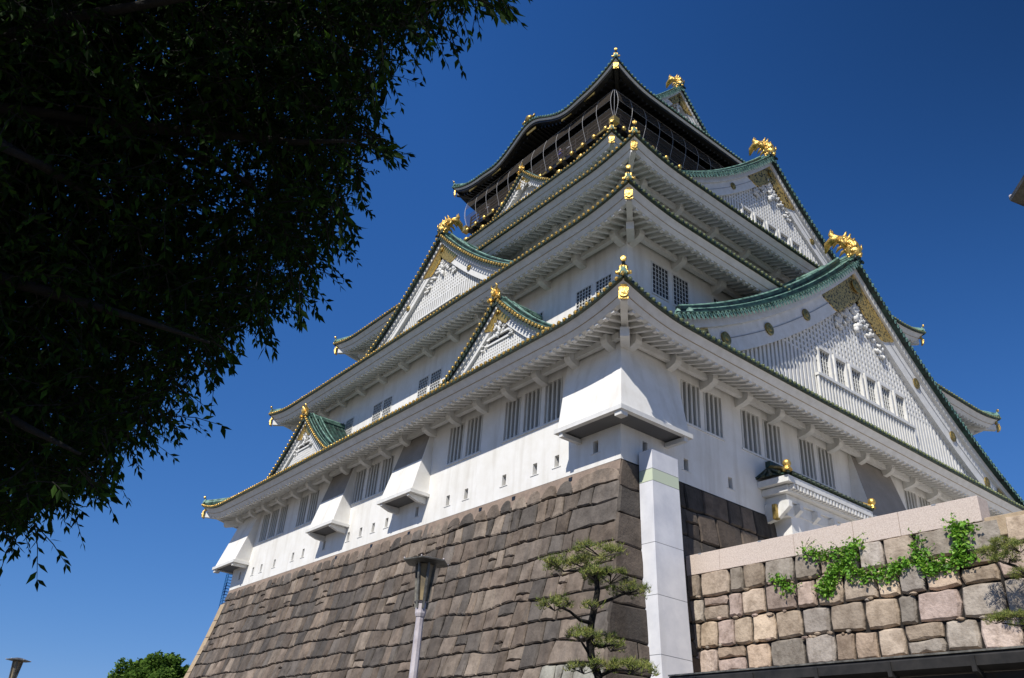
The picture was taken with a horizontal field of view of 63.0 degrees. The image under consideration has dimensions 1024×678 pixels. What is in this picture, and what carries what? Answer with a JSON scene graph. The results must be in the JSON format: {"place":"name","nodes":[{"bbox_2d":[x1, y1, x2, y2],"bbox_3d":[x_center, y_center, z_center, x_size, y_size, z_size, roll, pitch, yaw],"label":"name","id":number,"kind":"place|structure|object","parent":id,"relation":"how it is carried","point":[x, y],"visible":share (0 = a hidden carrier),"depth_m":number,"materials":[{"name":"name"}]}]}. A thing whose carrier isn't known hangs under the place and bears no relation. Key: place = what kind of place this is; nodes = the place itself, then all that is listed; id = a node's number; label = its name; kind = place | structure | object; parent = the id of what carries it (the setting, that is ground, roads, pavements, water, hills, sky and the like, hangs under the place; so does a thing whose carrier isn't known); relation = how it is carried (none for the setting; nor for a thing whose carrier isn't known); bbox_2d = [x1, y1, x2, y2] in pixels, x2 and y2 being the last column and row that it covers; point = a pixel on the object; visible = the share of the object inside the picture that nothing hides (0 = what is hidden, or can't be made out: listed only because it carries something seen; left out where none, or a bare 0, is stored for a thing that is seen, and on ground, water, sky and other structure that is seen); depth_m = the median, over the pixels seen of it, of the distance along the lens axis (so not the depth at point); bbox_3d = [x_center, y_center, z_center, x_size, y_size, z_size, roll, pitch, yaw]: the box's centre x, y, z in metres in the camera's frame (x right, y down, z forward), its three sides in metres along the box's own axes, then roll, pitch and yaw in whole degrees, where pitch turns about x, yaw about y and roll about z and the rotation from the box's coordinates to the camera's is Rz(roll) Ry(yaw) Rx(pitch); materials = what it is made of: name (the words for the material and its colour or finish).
{"place":"outdoors","nodes":[
{"label":"outdoors","id":0,"kind":"place"},
{"bbox_2d":[0,0,1023,677],"label":"sky","id":1,"kind":"structure","parent":0,"point":[897,126],"materials":[{"name":"blue"}]},
{"label":"ground","id":2,"kind":"structure","parent":0,"visible":0},
{"bbox_2d":[6,657,30,677],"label":"street lamp","id":3,"kind":"object","parent":2,"relation":"on","point":[17,664],"visible":1,"depth_m":26.79,"materials":[{"name":"grey metal"}]},
{"bbox_2d":[107,650,189,677],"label":"tree","id":4,"kind":"object","parent":2,"relation":"on","point":[157,665],"visible":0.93,"depth_m":80.11,"materials":[{"name":"green plant"}]},
{"bbox_2d":[0,0,531,590],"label":"shade tree","id":5,"kind":"object","parent":2,"relation":"on","point":[84,92],"visible":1,"depth_m":5.96,"materials":[{"name":"green plant"}]},
{"bbox_2d":[404,554,448,677],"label":"street lamp","id":6,"kind":"object","parent":2,"relation":"on","point":[426,567],"visible":1,"depth_m":12.87,"materials":[{"name":"grey metal"}]},
{"bbox_2d":[184,458,776,677],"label":"stone base","id":7,"kind":"object","parent":2,"relation":"on","point":[349,613],"visible":0.68,"depth_m":32.27,"materials":[{"name":"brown stone"}]},
{"bbox_2d":[218,573,232,608],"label":"steel ladder","id":8,"kind":"object","parent":7,"relation":"on","point":[224,591],"visible":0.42,"depth_m":55.05,"materials":[{"name":"metal"}]},
{"bbox_2d":[201,48,1023,590],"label":"castle tower","id":9,"kind":"structure","parent":7,"relation":"on","point":[619,288],"depth_m":41.01,"materials":[{"name":"white paint"}]},
{"bbox_2d":[260,513,270,541],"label":"window","id":10,"kind":"structure","parent":9,"relation":"in","point":[267,517],"depth_m":52.99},
{"bbox_2d":[269,509,279,537],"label":"window","id":11,"kind":"structure","parent":9,"relation":"in","point":[275,516],"depth_m":52.09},
{"bbox_2d":[277,505,288,534],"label":"window","id":12,"kind":"structure","parent":9,"relation":"in","point":[285,509],"depth_m":51.20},
{"bbox_2d":[297,496,308,525],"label":"window","id":13,"kind":"structure","parent":9,"relation":"in","point":[304,503],"depth_m":49.34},
{"bbox_2d":[307,490,319,521],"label":"window","id":14,"kind":"structure","parent":9,"relation":"in","point":[314,501],"depth_m":48.40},
{"bbox_2d":[345,417,354,434],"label":"window","id":15,"kind":"structure","parent":9,"relation":"in","point":[349,423],"depth_m":53.93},
{"bbox_2d":[353,468,366,502],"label":"window","id":16,"kind":"structure","parent":9,"relation":"in","point":[361,477],"depth_m":44.68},
{"bbox_2d":[366,462,380,497],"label":"window","id":17,"kind":"structure","parent":9,"relation":"in","point":[374,473],"depth_m":43.70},
{"bbox_2d":[371,401,382,422],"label":"window","id":18,"kind":"structure","parent":9,"relation":"in","point":[377,409],"depth_m":51.50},
{"bbox_2d":[381,395,392,416],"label":"window","id":19,"kind":"structure","parent":9,"relation":"in","point":[387,404],"depth_m":50.67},
{"bbox_2d":[380,455,394,491],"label":"window","id":20,"kind":"structure","parent":9,"relation":"in","point":[389,463],"depth_m":42.79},
{"bbox_2d":[417,375,428,397],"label":"window","id":21,"kind":"structure","parent":9,"relation":"in","point":[423,383],"depth_m":47.96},
{"bbox_2d":[429,367,441,391],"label":"window","id":22,"kind":"structure","parent":9,"relation":"in","point":[435,380],"depth_m":47.06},
{"bbox_2d":[449,423,464,462],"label":"window","id":23,"kind":"structure","parent":9,"relation":"in","point":[456,448],"depth_m":38.50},
{"bbox_2d":[467,414,482,455],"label":"window","id":24,"kind":"structure","parent":9,"relation":"in","point":[475,431],"depth_m":37.53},
{"bbox_2d":[505,397,520,439],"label":"window","id":25,"kind":"structure","parent":9,"relation":"in","point":[514,409],"depth_m":35.63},
{"bbox_2d":[525,387,541,431],"bbox_3d":[0.991,2.997,34.747,0.290,1.809,1.073,24,-35,-32],"label":"window","id":26,"kind":"structure","parent":9,"relation":"in","point":[533,408],"depth_m":34.73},
{"bbox_2d":[546,377,562,422],"bbox_3d":[1.817,2.546,33.831,0.290,1.809,1.073,24,-35,-32],"label":"window","id":27,"kind":"structure","parent":9,"relation":"in","point":[554,392],"depth_m":33.82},
{"bbox_2d":[575,283,591,310],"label":"window","id":28,"kind":"structure","parent":9,"relation":"in","point":[584,295],"depth_m":38.70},
{"bbox_2d":[464,89,722,226],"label":"balcony net","id":29,"kind":"object","parent":9,"relation":"on","point":[585,141],"visible":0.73,"depth_m":58.32,"materials":[{"name":"metal"}]},
{"bbox_2d":[595,272,611,296],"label":"window","id":30,"kind":"structure","parent":9,"relation":"in","point":[602,282],"depth_m":37.88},
{"bbox_2d":[651,261,668,302],"bbox_3d":[6.764,-2.623,38.171,1.130,1.750,0.052,24,-35,-32],"label":"window","id":31,"kind":"structure","parent":9,"relation":"in","point":[659,275],"depth_m":38.16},
{"bbox_2d":[672,273,688,305],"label":"window","id":32,"kind":"structure","parent":9,"relation":"in","point":[680,287],"depth_m":38.96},
{"bbox_2d":[680,380,698,426],"bbox_3d":[6.958,2.625,33.281,1.130,1.809,0.290,24,-35,-32],"label":"window","id":33,"kind":"structure","parent":9,"relation":"in","point":[688,396],"depth_m":33.28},
{"bbox_2d":[703,392,720,436],"bbox_3d":[8.019,3.108,34.001,1.130,1.809,0.290,24,-35,-32],"label":"window","id":34,"kind":"structure","parent":9,"relation":"in","point":[711,406],"depth_m":33.96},
{"bbox_2d":[740,409,758,453],"bbox_3d":[9.910,3.969,35.285,1.255,1.809,0.290,24,-35,-32],"label":"window","id":35,"kind":"structure","parent":9,"relation":"in","point":[749,435],"depth_m":35.25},
{"bbox_2d":[762,420,780,463],"bbox_3d":[11.068,4.496,36.071,1.255,1.809,0.290,24,-35,-32],"label":"window","id":36,"kind":"structure","parent":9,"relation":"in","point":[770,432],"depth_m":36.03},
{"bbox_2d":[797,437,814,478],"bbox_3d":[13.081,5.358,37.341,1.024,1.808,0.120,24,-35,-32],"label":"window","id":37,"kind":"structure","parent":9,"relation":"in","point":[805,452],"depth_m":37.35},
{"bbox_2d":[816,446,832,487],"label":"window","id":38,"kind":"structure","parent":9,"relation":"in","point":[824,465],"depth_m":38.10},
{"bbox_2d":[903,490,915,509],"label":"window","id":39,"kind":"structure","parent":9,"relation":"in","point":[909,497],"depth_m":42.25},
{"bbox_2d":[918,496,928,506],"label":"window","id":40,"kind":"structure","parent":9,"relation":"in","point":[922,502],"depth_m":43.09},
{"bbox_2d":[534,537,660,677],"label":"pine tree","id":41,"kind":"object","parent":2,"relation":"on","point":[595,574],"visible":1,"depth_m":14.17,"materials":[{"name":"green plant"}]},
{"bbox_2d":[639,448,692,677],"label":"panelled duct","id":42,"kind":"object","parent":2,"relation":"on","point":[669,640],"visible":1,"depth_m":27.50,"materials":[{"name":"white metal"}]},
{"bbox_2d":[668,645,1023,677],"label":"shelter","id":43,"kind":"object","parent":2,"relation":"on","point":[1002,662],"visible":1,"depth_m":9.46,"materials":[{"name":"metal"}]},
{"bbox_2d":[686,495,1023,671],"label":"retaining wall","id":44,"kind":"structure","parent":2,"relation":"on","point":[744,615],"depth_m":23.73,"materials":[{"name":"beige stone"}]},
{"bbox_2d":[768,573,801,598],"bbox_3d":[8.308,7.492,25.530,0.242,0.894,1.207,24,-35,-32],"label":"ivy","id":45,"kind":"object","parent":44,"relation":"attached to","point":[783,584],"visible":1,"depth_m":25.57,"materials":[{"name":"green plant"}]},
{"bbox_2d":[796,539,848,563],"bbox_3d":[9.232,6.276,24.981,0.261,0.908,1.797,24,-35,-32],"label":"ivy","id":46,"kind":"object","parent":44,"relation":"attached to","point":[824,555],"visible":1,"depth_m":25.00,"materials":[{"name":"green plant"}]},
{"bbox_2d":[811,532,865,599],"bbox_3d":[9.512,6.642,24.328,0.279,1.781,1.985,24,-35,-32],"label":"ivy","id":47,"kind":"object","parent":44,"relation":"attached to","point":[828,580],"visible":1,"depth_m":24.32,"materials":[{"name":"green plant"}]},
{"bbox_2d":[829,556,913,586],"bbox_3d":[10.048,6.632,23.544,0.298,0.864,2.561,24,-35,-32],"label":"ivy","id":48,"kind":"object","parent":44,"relation":"attached to","point":[895,568],"visible":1,"depth_m":23.34,"materials":[{"name":"green plant"}]},
{"bbox_2d":[903,528,948,579],"bbox_3d":[11.117,5.748,22.557,0.275,1.501,1.187,24,-35,-32],"label":"ivy","id":49,"kind":"object","parent":44,"relation":"attached to","point":[929,568],"visible":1,"depth_m":22.51,"materials":[{"name":"green plant"}]},
{"bbox_2d":[929,519,988,573],"bbox_3d":[11.697,5.381,21.965,0.321,1.534,1.625,24,-35,-32],"label":"ivy","id":50,"kind":"object","parent":44,"relation":"attached to","point":[958,560],"visible":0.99,"depth_m":21.90,"materials":[{"name":"green plant"}]},
{"bbox_2d":[942,512,981,537],"bbox_3d":[11.875,4.879,22.036,0.263,0.755,1.019,24,-35,-32],"label":"ivy","id":51,"kind":"object","parent":44,"relation":"attached to","point":[967,524],"visible":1,"depth_m":22.08,"materials":[{"name":"green plant"}]},
{"bbox_2d":[972,534,1023,628],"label":"pine tree","id":52,"kind":"object","parent":2,"relation":"on","point":[1006,547],"visible":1,"depth_m":19.84,"materials":[{"name":"green plant"}]},
{"bbox_2d":[1009,175,1023,205],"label":"street lamp","id":53,"kind":"object","parent":2,"relation":"on","point":[1016,196],"visible":1,"depth_m":5.03,"materials":[{"name":"grey metal"}]},
{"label":"terrace","id":54,"kind":"structure","parent":0,"visible":0},
{"bbox_2d":[755,459,875,536],"bbox_3d":[12.763,8.305,34.278,6.570,5.950,1.769,24,-35,-32],"label":"entrance porch","id":55,"kind":"object","parent":54,"relation":"on","point":[797,502],"visible":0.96,"depth_m":33.92,"materials":[{"name":"white paint"}]}
]}

